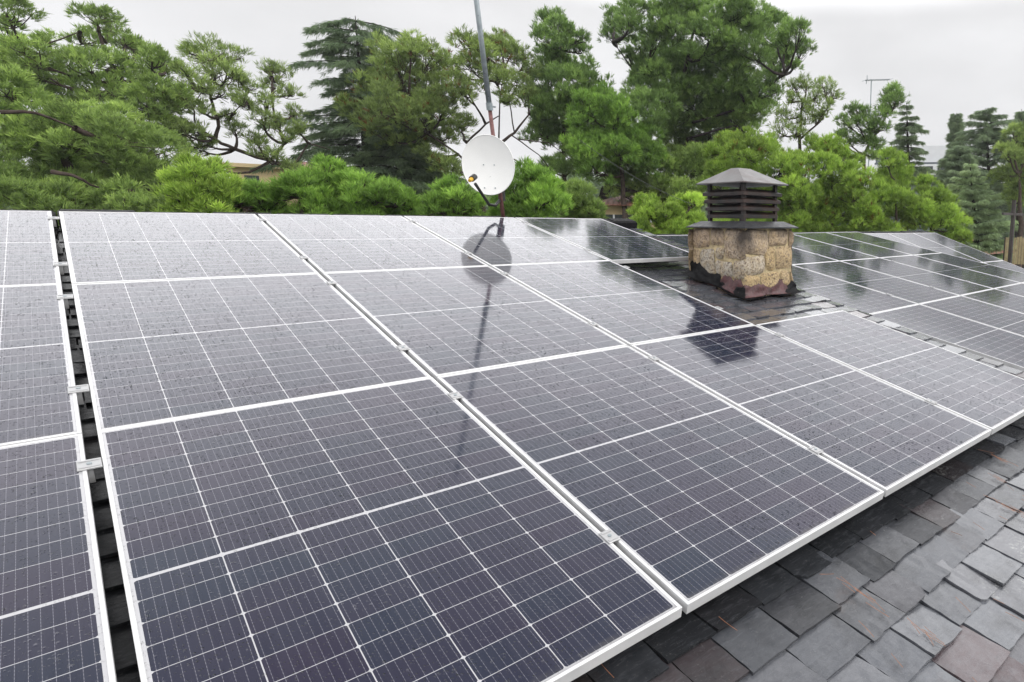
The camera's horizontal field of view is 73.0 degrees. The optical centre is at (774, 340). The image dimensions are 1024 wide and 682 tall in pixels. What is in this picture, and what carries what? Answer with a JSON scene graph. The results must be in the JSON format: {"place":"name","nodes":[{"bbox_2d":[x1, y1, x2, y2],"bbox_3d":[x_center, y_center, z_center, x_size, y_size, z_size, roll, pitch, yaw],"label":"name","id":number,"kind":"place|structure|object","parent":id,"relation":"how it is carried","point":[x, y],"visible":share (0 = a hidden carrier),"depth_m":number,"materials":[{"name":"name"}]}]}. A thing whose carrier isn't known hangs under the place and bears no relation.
{"place":"outdoors","nodes":[
{"label":"outdoors","id":0,"kind":"place"},
{"bbox_2d":[223,162,326,206],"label":"house","id":1,"kind":"structure","parent":0,"point":[240,167],"depth_m":22.53,"materials":[{"name":"ceramic"}]},
{"bbox_2d":[244,175,258,183],"bbox_3d":[-18.879,-5.833,22.503,0.409,0.283,0.018,-8,13,-37],"label":"window","id":2,"kind":"structure","parent":1,"relation":"in","point":[247,176],"depth_m":22.47,"materials":[{"name":"grey glass"}]},
{"bbox_2d":[0,0,1023,188],"label":"sky","id":3,"kind":"structure","parent":0,"point":[965,57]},
{"bbox_2d":[580,140,692,204],"bbox_3d":[-2.513,-3.067,11.374,2.015,1.126,0.007,-1,11,-9],"label":"overhead wire","id":4,"kind":"object","parent":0,"point":[632,175],"visible":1,"depth_m":11.36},
{"bbox_2d":[1014,109,1023,237],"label":"poplar tree","id":5,"kind":"object","parent":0,"point":[1019,115],"visible":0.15,"depth_m":33.42,"materials":[{"name":"green plant"}]},
{"label":"ground","id":6,"kind":"structure","parent":0,"visible":0},
{"bbox_2d":[0,0,196,150],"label":"pine tree","id":7,"kind":"object","parent":6,"relation":"on","point":[144,90],"visible":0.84,"depth_m":15.39,"materials":[{"name":"green plant"}]},
{"bbox_2d":[0,62,199,225],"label":"pine tree","id":8,"kind":"object","parent":6,"relation":"on","point":[69,143],"visible":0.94,"depth_m":12.59,"materials":[{"name":"green plant"}]},
{"bbox_2d":[148,149,246,212],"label":"young pine","id":9,"kind":"object","parent":6,"relation":"on","point":[196,187],"visible":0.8,"depth_m":7.51,"materials":[{"name":"green plant"}]},
{"bbox_2d":[158,30,329,179],"bbox_3d":[-15.148,-3.518,18.350,3.324,10.286,4.059,10,14,41],"label":"pine tree","id":10,"kind":"object","parent":6,"relation":"on","point":[219,62],"visible":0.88,"depth_m":17.33,"materials":[{"name":"green plant"}]},
{"bbox_2d":[222,177,291,213],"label":"young pine","id":11,"kind":"object","parent":6,"relation":"on","point":[252,201],"visible":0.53,"depth_m":8.42,"materials":[{"name":"green plant"}]},
{"bbox_2d":[261,151,355,214],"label":"young pine","id":12,"kind":"object","parent":6,"relation":"on","point":[311,190],"visible":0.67,"depth_m":8.49,"materials":[{"name":"green plant"}]},
{"bbox_2d":[249,16,466,189],"bbox_3d":[-14.471,-4.985,21.954,6.462,11.816,6.141,10,14,41],"label":"cedar tree","id":13,"kind":"object","parent":6,"relation":"on","point":[337,41],"visible":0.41,"depth_m":20.45,"materials":[{"name":"green plant"}]},
{"bbox_2d":[327,166,427,215],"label":"young pine","id":14,"kind":"object","parent":6,"relation":"on","point":[372,196],"visible":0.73,"depth_m":8.67,"materials":[{"name":"green plant"}]},
{"bbox_2d":[338,119,473,213],"bbox_3d":[-13.444,-3.443,22.109,5.489,8.744,5.583,10,14,41],"label":"cedar tree","id":15,"kind":"object","parent":6,"relation":"on","point":[420,188],"visible":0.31,"depth_m":20.84,"materials":[{"name":"green plant"}]},
{"bbox_2d":[332,23,570,212],"bbox_3d":[-10.721,-4.775,20.970,4.543,11.834,7.156,58,58,78],"label":"pine tree","id":16,"kind":"object","parent":6,"relation":"on","point":[429,100],"visible":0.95,"depth_m":19.70,"materials":[{"name":"green plant"}]},
{"bbox_2d":[414,170,497,216],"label":"young pine","id":17,"kind":"object","parent":6,"relation":"on","point":[446,196],"visible":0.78,"depth_m":8.93,"materials":[{"name":"green plant"}]},
{"bbox_2d":[0,209,1023,681],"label":"house","id":18,"kind":"structure","parent":6,"relation":"on","point":[906,559],"depth_m":2.10,"materials":[{"name":"stone"}]},
{"bbox_2d":[0,210,61,285],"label":"solar panel","id":19,"kind":"object","parent":18,"relation":"attached to","point":[28,252],"visible":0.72,"depth_m":3.45,"materials":[{"name":"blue glass"}]},
{"bbox_2d":[47,216,59,226],"bbox_3d":[-4.658,-0.771,4.029,0.060,0.059,0.052,24,23,37],"label":"panel clamp","id":20,"kind":"object","parent":19,"relation":"attached to","point":[53,218],"visible":0.99,"depth_m":4.02,"materials":[{"name":"metal"}]},
{"bbox_2d":[53,262,67,274],"bbox_3d":[-3.812,-0.388,3.328,0.060,0.059,0.052,24,23,37],"label":"panel clamp","id":21,"kind":"object","parent":19,"relation":"attached to","point":[60,264],"visible":1,"depth_m":3.32,"materials":[{"name":"metal"}]},
{"bbox_2d":[0,284,82,446],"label":"solar panel","id":22,"kind":"object","parent":18,"relation":"attached to","point":[38,402],"visible":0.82,"depth_m":2.35,"materials":[{"name":"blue glass"}]},
{"bbox_2d":[57,294,73,308],"bbox_3d":[-3.370,-0.188,2.962,0.060,0.059,0.052,24,23,37],"label":"panel clamp","id":23,"kind":"object","parent":22,"relation":"attached to","point":[65,297],"visible":1,"depth_m":2.95,"materials":[{"name":"metal"}]},
{"bbox_2d":[67,384,89,404],"bbox_3d":[-2.524,0.196,2.262,0.060,0.059,0.052,24,23,37],"label":"panel clamp","id":24,"kind":"object","parent":22,"relation":"attached to","point":[78,389],"visible":1,"depth_m":2.25,"materials":[{"name":"metal"}]},
{"bbox_2d":[0,434,116,681],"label":"solar panel","id":25,"kind":"object","parent":18,"relation":"attached to","point":[54,624],"visible":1,"depth_m":1.51,"materials":[{"name":"blue glass"}]},
{"bbox_2d":[76,457,102,482],"bbox_3d":[-2.082,0.396,1.896,0.060,0.059,0.052,24,23,37],"label":"panel clamp","id":26,"kind":"object","parent":25,"relation":"attached to","point":[89,465],"visible":1,"depth_m":1.89,"materials":[{"name":"metal"}]},
{"bbox_2d":[59,211,317,283],"bbox_3d":[-3.821,-0.631,4.031,1.763,0.035,1.028,24,23,37],"label":"solar panel","id":27,"kind":"object","parent":18,"relation":"attached to","point":[104,247],"visible":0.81,"depth_m":3.90,"materials":[{"name":"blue glass"}]},
{"bbox_2d":[72,273,430,431],"bbox_3d":[-2.534,-0.045,2.966,1.763,0.035,1.028,24,23,37],"label":"solar panel","id":28,"kind":"object","parent":18,"relation":"attached to","point":[158,350],"visible":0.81,"depth_m":2.79,"materials":[{"name":"black glass"}]},
{"bbox_2d":[258,214,487,276],"bbox_3d":[-3.122,-0.770,4.800,1.763,0.035,1.028,24,23,37],"label":"solar panel","id":29,"kind":"object","parent":18,"relation":"attached to","point":[337,243],"visible":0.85,"depth_m":4.68,"materials":[{"name":"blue glass"}]},
{"bbox_2d":[97,377,681,681],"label":"solar panel","id":30,"kind":"object","parent":18,"relation":"attached to","point":[429,529],"visible":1,"depth_m":1.75,"materials":[{"name":"black glass"}]},
{"bbox_2d":[448,392,462,400],"bbox_3d":[-1.373,0.256,2.676,0.060,0.059,0.040,24,23,37],"label":"panel clamp","id":31,"kind":"object","parent":30,"relation":"attached to","point":[455,395],"visible":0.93,"depth_m":2.66,"materials":[{"name":"metal"}]},
{"bbox_2d":[599,529,619,543],"bbox_3d":[-0.526,0.639,1.976,0.060,0.059,0.040,24,23,37],"label":"panel clamp","id":32,"kind":"object","parent":30,"relation":"attached to","point":[609,536],"visible":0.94,"depth_m":1.96,"materials":[{"name":"metal"}]},
{"bbox_2d":[323,266,626,380],"bbox_3d":[-1.834,-0.185,3.734,1.763,0.035,1.028,24,23,37],"label":"solar panel","id":33,"kind":"object","parent":18,"relation":"attached to","point":[437,322],"visible":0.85,"depth_m":3.59,"materials":[{"name":"blue glass"}]},
{"bbox_2d":[474,0,504,216],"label":"antenna mast","id":34,"kind":"object","parent":18,"relation":"on","point":[489,106],"visible":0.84,"depth_m":6.10,"materials":[{"name":"grey metal"}]},
{"bbox_2d":[462,134,514,206],"bbox_3d":[-2.877,-1.706,6.222,0.516,0.712,0.454,-10,15,-44],"label":"satellite dish","id":35,"kind":"object","parent":34,"relation":"attached to","point":[488,165],"visible":1,"depth_m":6.32,"materials":[{"name":"white metal"}]},
{"bbox_2d":[404,216,607,266],"bbox_3d":[-2.424,-0.908,5.569,1.763,0.035,1.028,24,23,37],"label":"solar panel","id":36,"kind":"object","parent":18,"relation":"attached to","point":[490,241],"visible":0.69,"depth_m":5.47,"materials":[{"name":"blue glass"}]},
{"bbox_2d":[515,218,688,263],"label":"solar panel","id":37,"kind":"object","parent":18,"relation":"attached to","point":[615,243],"visible":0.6,"depth_m":6.22,"materials":[{"name":"black glass"}]},
{"bbox_2d":[491,260,753,346],"bbox_3d":[-1.135,-0.325,4.502,1.763,0.035,1.028,24,23,37],"label":"solar panel","id":38,"kind":"object","parent":18,"relation":"attached to","point":[627,306],"visible":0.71,"depth_m":4.38,"materials":[{"name":"blue glass"}]},
{"bbox_2d":[437,346,883,613],"bbox_3d":[-0.546,0.400,2.668,1.763,0.035,1.028,24,23,37],"label":"solar panel","id":39,"kind":"object","parent":18,"relation":"attached to","point":[692,496],"visible":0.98,"depth_m":2.46,"materials":[{"name":"black glass"}]},
{"bbox_2d":[657,235,687,246],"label":"solar panel","id":40,"kind":"object","parent":18,"relation":"attached to","point":[681,239],"visible":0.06,"depth_m":8.19,"materials":[{"name":"black glass"}]},
{"bbox_2d":[682,168,805,299],"bbox_3d":[-0.304,-0.884,5.782,0.897,1.380,0.841,10,14,41],"label":"chimney","id":41,"kind":"object","parent":18,"relation":"on","point":[742,258],"visible":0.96,"depth_m":5.55,"materials":[{"name":"stone"}]},
{"bbox_2d":[631,325,990,496],"bbox_3d":[0.153,0.261,3.436,1.763,0.037,1.028,24,23,37],"label":"solar panel","id":42,"kind":"object","parent":18,"relation":"attached to","point":[887,439],"visible":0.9,"depth_m":3.27,"materials":[{"name":"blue glass"}]},
{"bbox_2d":[648,355,659,361],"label":"panel clamp","id":43,"kind":"object","parent":42,"relation":"attached to","point":[654,358],"visible":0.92,"depth_m":3.43,"materials":[{"name":"metal"}]},
{"bbox_2d":[808,445,823,453],"bbox_3d":[0.175,0.500,2.747,0.060,0.059,0.040,24,23,37],"label":"panel clamp","id":44,"kind":"object","parent":42,"relation":"attached to","point":[815,449],"visible":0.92,"depth_m":2.73,"materials":[{"name":"metal"}]},
{"bbox_2d":[601,449,1023,681],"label":"fallen needles","id":45,"kind":"object","parent":18,"relation":"on","point":[951,531],"visible":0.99,"depth_m":2.09,"materials":[{"name":"brown plant"}]},
{"bbox_2d":[792,247,837,264],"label":"solar panel","id":46,"kind":"object","parent":18,"relation":"attached to","point":[799,256],"visible":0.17,"depth_m":8.35,"materials":[{"name":"black glass"}]},
{"bbox_2d":[792,235,878,260],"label":"solar panel","id":47,"kind":"object","parent":18,"relation":"attached to","point":[823,249],"visible":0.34,"depth_m":9.21,"materials":[{"name":"black glass"}]},
{"bbox_2d":[794,232,910,257],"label":"solar panel","id":48,"kind":"object","parent":18,"relation":"attached to","point":[855,245],"visible":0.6,"depth_m":10.11,"materials":[{"name":"black glass"}]},
{"bbox_2d":[792,265,916,313],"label":"solar panel","id":49,"kind":"object","parent":18,"relation":"attached to","point":[861,298],"visible":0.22,"depth_m":6.63,"materials":[{"name":"black glass"}]},
{"bbox_2d":[794,261,959,303],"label":"solar panel","id":50,"kind":"object","parent":18,"relation":"attached to","point":[910,291],"visible":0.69,"depth_m":7.48,"materials":[{"name":"black glass"}]},
{"bbox_2d":[826,232,940,254],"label":"solar panel","id":51,"kind":"object","parent":18,"relation":"attached to","point":[889,244],"visible":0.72,"depth_m":10.91,"materials":[{"name":"black glass"}]},
{"bbox_2d":[756,310,1023,434],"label":"solar panel","id":52,"kind":"object","parent":18,"relation":"attached to","point":[986,396],"visible":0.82,"depth_m":4.09,"materials":[{"name":"glass"}]},
{"bbox_2d":[925,398,936,403],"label":"panel clamp","id":53,"kind":"object","parent":52,"relation":"attached to","point":[931,401],"visible":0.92,"depth_m":3.50,"materials":[{"name":"metal"}]},
{"bbox_2d":[864,233,917,246],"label":"solar panel","id":54,"kind":"object","parent":18,"relation":"attached to","point":[887,236],"visible":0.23,"depth_m":12.70,"materials":[{"name":"black glass"}]},
{"bbox_2d":[841,258,992,295],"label":"solar panel","id":55,"kind":"object","parent":18,"relation":"attached to","point":[927,278],"visible":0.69,"depth_m":8.28,"materials":[{"name":"black glass"}]},
{"bbox_2d":[888,233,981,262],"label":"solar panel","id":56,"kind":"object","parent":18,"relation":"attached to","point":[917,240],"visible":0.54,"depth_m":13.09,"materials":[{"name":"black glass"}]},
{"bbox_2d":[872,304,1023,371],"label":"solar panel","id":57,"kind":"object","parent":18,"relation":"attached to","point":[1006,348],"visible":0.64,"depth_m":5.75,"materials":[{"name":"black glass"}]},
{"bbox_2d":[882,255,1019,288],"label":"solar panel","id":58,"kind":"object","parent":18,"relation":"attached to","point":[972,276],"visible":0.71,"depth_m":9.07,"materials":[{"name":"black glass"}]},
{"bbox_2d":[914,233,1002,261],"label":"solar panel","id":59,"kind":"object","parent":18,"relation":"attached to","point":[960,248],"visible":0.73,"depth_m":13.72,"materials":[{"name":"black glass"}]},
{"bbox_2d":[915,253,1023,282],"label":"solar panel","id":60,"kind":"object","parent":18,"relation":"attached to","point":[1008,274],"visible":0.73,"depth_m":9.90,"materials":[{"name":"black glass"}]},
{"bbox_2d":[920,296,1023,335],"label":"solar panel","id":61,"kind":"object","parent":18,"relation":"attached to","point":[1005,319],"visible":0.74,"depth_m":6.67,"materials":[{"name":"black glass"}]},
{"bbox_2d":[961,289,1023,313],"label":"solar panel","id":62,"kind":"object","parent":18,"relation":"attached to","point":[1006,300],"visible":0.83,"depth_m":7.55,"materials":[{"name":"black glass"}]},
{"bbox_2d":[984,260,1023,272],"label":"solar panel","id":63,"kind":"object","parent":18,"relation":"attached to","point":[1005,264],"visible":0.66,"depth_m":13.15,"materials":[{"name":"black glass"}]},
{"bbox_2d":[995,283,1023,296],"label":"solar panel","id":64,"kind":"object","parent":18,"relation":"attached to","point":[1017,289],"visible":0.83,"depth_m":8.36,"materials":[{"name":"black glass"}]},
{"bbox_2d":[1,170,1023,244],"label":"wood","id":65,"kind":"object","parent":6,"relation":"on","point":[1003,208],"depth_m":56.20,"materials":[{"name":"brown wood"}]},
{"bbox_2d":[486,155,575,217],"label":"young pine","id":66,"kind":"object","parent":6,"relation":"on","point":[536,186],"visible":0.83,"depth_m":9.39,"materials":[{"name":"green plant"}]},
{"bbox_2d":[513,4,614,181],"bbox_3d":[-7.655,-5.725,23.430,3.608,12.852,3.899,-4,12,-23],"label":"pine tree","id":67,"kind":"object","parent":6,"relation":"on","point":[558,64],"visible":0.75,"depth_m":22.17,"materials":[{"name":"green plant"}]},
{"bbox_2d":[556,176,608,218],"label":"young pine","id":68,"kind":"object","parent":6,"relation":"on","point":[587,207],"visible":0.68,"depth_m":10.55,"materials":[{"name":"green plant"}]},
{"bbox_2d":[557,80,671,218],"bbox_3d":[-5.377,-3.887,21.370,3.261,9.992,3.911,10,14,41],"label":"pine tree","id":69,"kind":"object","parent":6,"relation":"on","point":[612,127],"visible":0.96,"depth_m":20.29,"materials":[{"name":"green plant"}]},
{"bbox_2d":[597,196,666,227],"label":"house","id":70,"kind":"structure","parent":6,"relation":"on","point":[614,210],"depth_m":21.83,"materials":[{"name":"ceramic"}]},
{"bbox_2d":[605,214,653,221],"bbox_3d":[-4.916,-4.319,21.971,2.364,0.258,0.057,-2,11,-12],"label":"window","id":71,"kind":"structure","parent":70,"relation":"in","point":[608,215],"depth_m":21.82,"materials":[{"name":"grey glass"}]},
{"bbox_2d":[625,190,667,231],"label":"young pine","id":72,"kind":"object","parent":6,"relation":"on","point":[645,212],"visible":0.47,"depth_m":11.78,"materials":[{"name":"green plant"}]},
{"bbox_2d":[595,133,723,206],"bbox_3d":[-3.823,-3.268,22.754,3.890,8.310,4.725,10,14,41],"label":"pine tree","id":73,"kind":"object","parent":6,"relation":"on","point":[685,166],"visible":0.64,"depth_m":21.85,"materials":[{"name":"green plant"}]},
{"bbox_2d":[643,189,707,233],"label":"young pine","id":74,"kind":"object","parent":6,"relation":"on","point":[681,215],"visible":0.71,"depth_m":11.90,"materials":[{"name":"green plant"}]},
{"bbox_2d":[597,0,817,199],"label":"pine tree","id":75,"kind":"object","parent":6,"relation":"on","point":[720,101],"visible":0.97,"depth_m":22.12,"materials":[{"name":"green plant"}]},
{"bbox_2d":[696,124,831,231],"bbox_3d":[-0.346,-2.588,19.822,4.376,8.140,3.738,0,11,-4],"label":"young pine","id":76,"kind":"object","parent":6,"relation":"on","point":[800,202],"visible":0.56,"depth_m":18.69,"materials":[{"name":"green plant"}]},
{"bbox_2d":[764,72,846,151],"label":"pine tree","id":77,"kind":"object","parent":6,"relation":"on","point":[818,115],"visible":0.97,"depth_m":20.43,"materials":[{"name":"green plant"}]},
{"bbox_2d":[799,131,886,231],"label":"young pine","id":78,"kind":"object","parent":6,"relation":"on","point":[845,187],"visible":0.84,"depth_m":19.46,"materials":[{"name":"green plant"}]},
{"bbox_2d":[832,79,910,195],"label":"pine tree","id":79,"kind":"object","parent":6,"relation":"on","point":[893,94],"visible":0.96,"depth_m":22.07,"materials":[{"name":"green plant"}]},
{"bbox_2d":[864,75,890,185],"bbox_3d":[5.943,-8.769,37.725,1.801,13.770,0.609,2,11,8],"label":"tv antenna","id":80,"kind":"object","parent":6,"relation":"on","point":[871,80],"visible":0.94,"depth_m":36.81,"materials":[{"name":"grey metal"}]},
{"bbox_2d":[862,145,924,231],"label":"young pine","id":81,"kind":"object","parent":6,"relation":"on","point":[896,175],"visible":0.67,"depth_m":20.00,"materials":[{"name":"green plant"}]},
{"bbox_2d":[874,146,947,233],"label":"house","id":82,"kind":"structure","parent":6,"relation":"on","point":[934,155],"depth_m":55.69,"materials":[{"name":"white paint"}]},
{"bbox_2d":[888,104,945,230],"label":"spruce tree","id":83,"kind":"object","parent":6,"relation":"on","point":[901,141],"visible":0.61,"depth_m":27.72,"materials":[{"name":"green plant"}]},
{"bbox_2d":[899,171,973,243],"bbox_3d":[5.398,-2.390,21.765,2.904,7.007,3.075,3,11,15],"label":"bush","id":84,"kind":"object","parent":6,"relation":"on","point":[937,210],"visible":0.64,"depth_m":21.05,"materials":[{"name":"green plant"}]},
{"bbox_2d":[943,113,965,169],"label":"poplar tree","id":85,"kind":"object","parent":6,"relation":"on","point":[955,123],"visible":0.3,"depth_m":34.50,"materials":[{"name":"green plant"}]},
{"bbox_2d":[931,145,998,201],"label":"cedar tree","id":86,"kind":"object","parent":6,"relation":"on","point":[954,160],"visible":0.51,"depth_m":29.19,"materials":[{"name":"green plant"}]},
{"bbox_2d":[933,107,1023,220],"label":"cedar tree","id":87,"kind":"object","parent":6,"relation":"on","point":[987,133],"visible":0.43,"depth_m":30.29,"materials":[{"name":"green plant"}]},
{"bbox_2d":[947,160,1018,261],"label":"spruce tree","id":88,"kind":"object","parent":6,"relation":"on","point":[989,231],"visible":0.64,"depth_m":24.66,"materials":[{"name":"green plant"}]},
{"bbox_2d":[972,239,1021,266],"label":"house","id":89,"kind":"structure","parent":6,"relation":"on","point":[998,252],"depth_m":28.48,"materials":[{"name":"ceramic"}]},
{"bbox_2d":[985,121,1023,266],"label":"broadleaf tree","id":90,"kind":"object","parent":6,"relation":"on","point":[1013,151],"visible":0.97,"depth_m":23.65,"materials":[{"name":"green plant"}]},
{"bbox_2d":[1002,200,1023,263],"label":"wooden post","id":91,"kind":"object","parent":6,"relation":"on","point":[1013,213],"visible":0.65,"depth_m":21.17,"materials":[{"name":"brown wood"}]},
{"bbox_2d":[1003,237,1023,268],"bbox_3d":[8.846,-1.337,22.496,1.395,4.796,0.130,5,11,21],"label":"wooden fence","id":92,"kind":"object","parent":6,"relation":"on","point":[1020,255],"visible":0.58,"depth_m":22.20,"materials":[{"name":"brown wood"}]},
{"bbox_3d":[-2.278,-0.372,4.180,0.047,0.046,3.135,10,14,41],"label":"rail","id":93,"kind":"object","parent":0,"visible":0},
{"bbox_2d":[326,281,336,286],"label":"panel clamp","id":94,"kind":"object","parent":93,"relation":"attached to","point":[332,283],"visible":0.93,"depth_m":3.73,"materials":[{"name":"metal"}]},
{"bbox_3d":[-1.432,0.012,3.480,0.047,0.045,3.135,10,14,41],"label":"rail","id":95,"kind":"object","parent":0,"visible":0},
{"bbox_2d":[396,345,409,352],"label":"panel clamp","id":96,"kind":"object","parent":95,"relation":"attached to","point":[404,348],"visible":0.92,"depth_m":3.03,"materials":[{"name":"metal"}]},
{"bbox_2d":[588,321,598,326],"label":"panel clamp","id":97,"kind":"object","parent":95,"relation":"attached to","point":[593,323],"visible":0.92,"depth_m":3.80,"materials":[{"name":"metal"}]}
]}

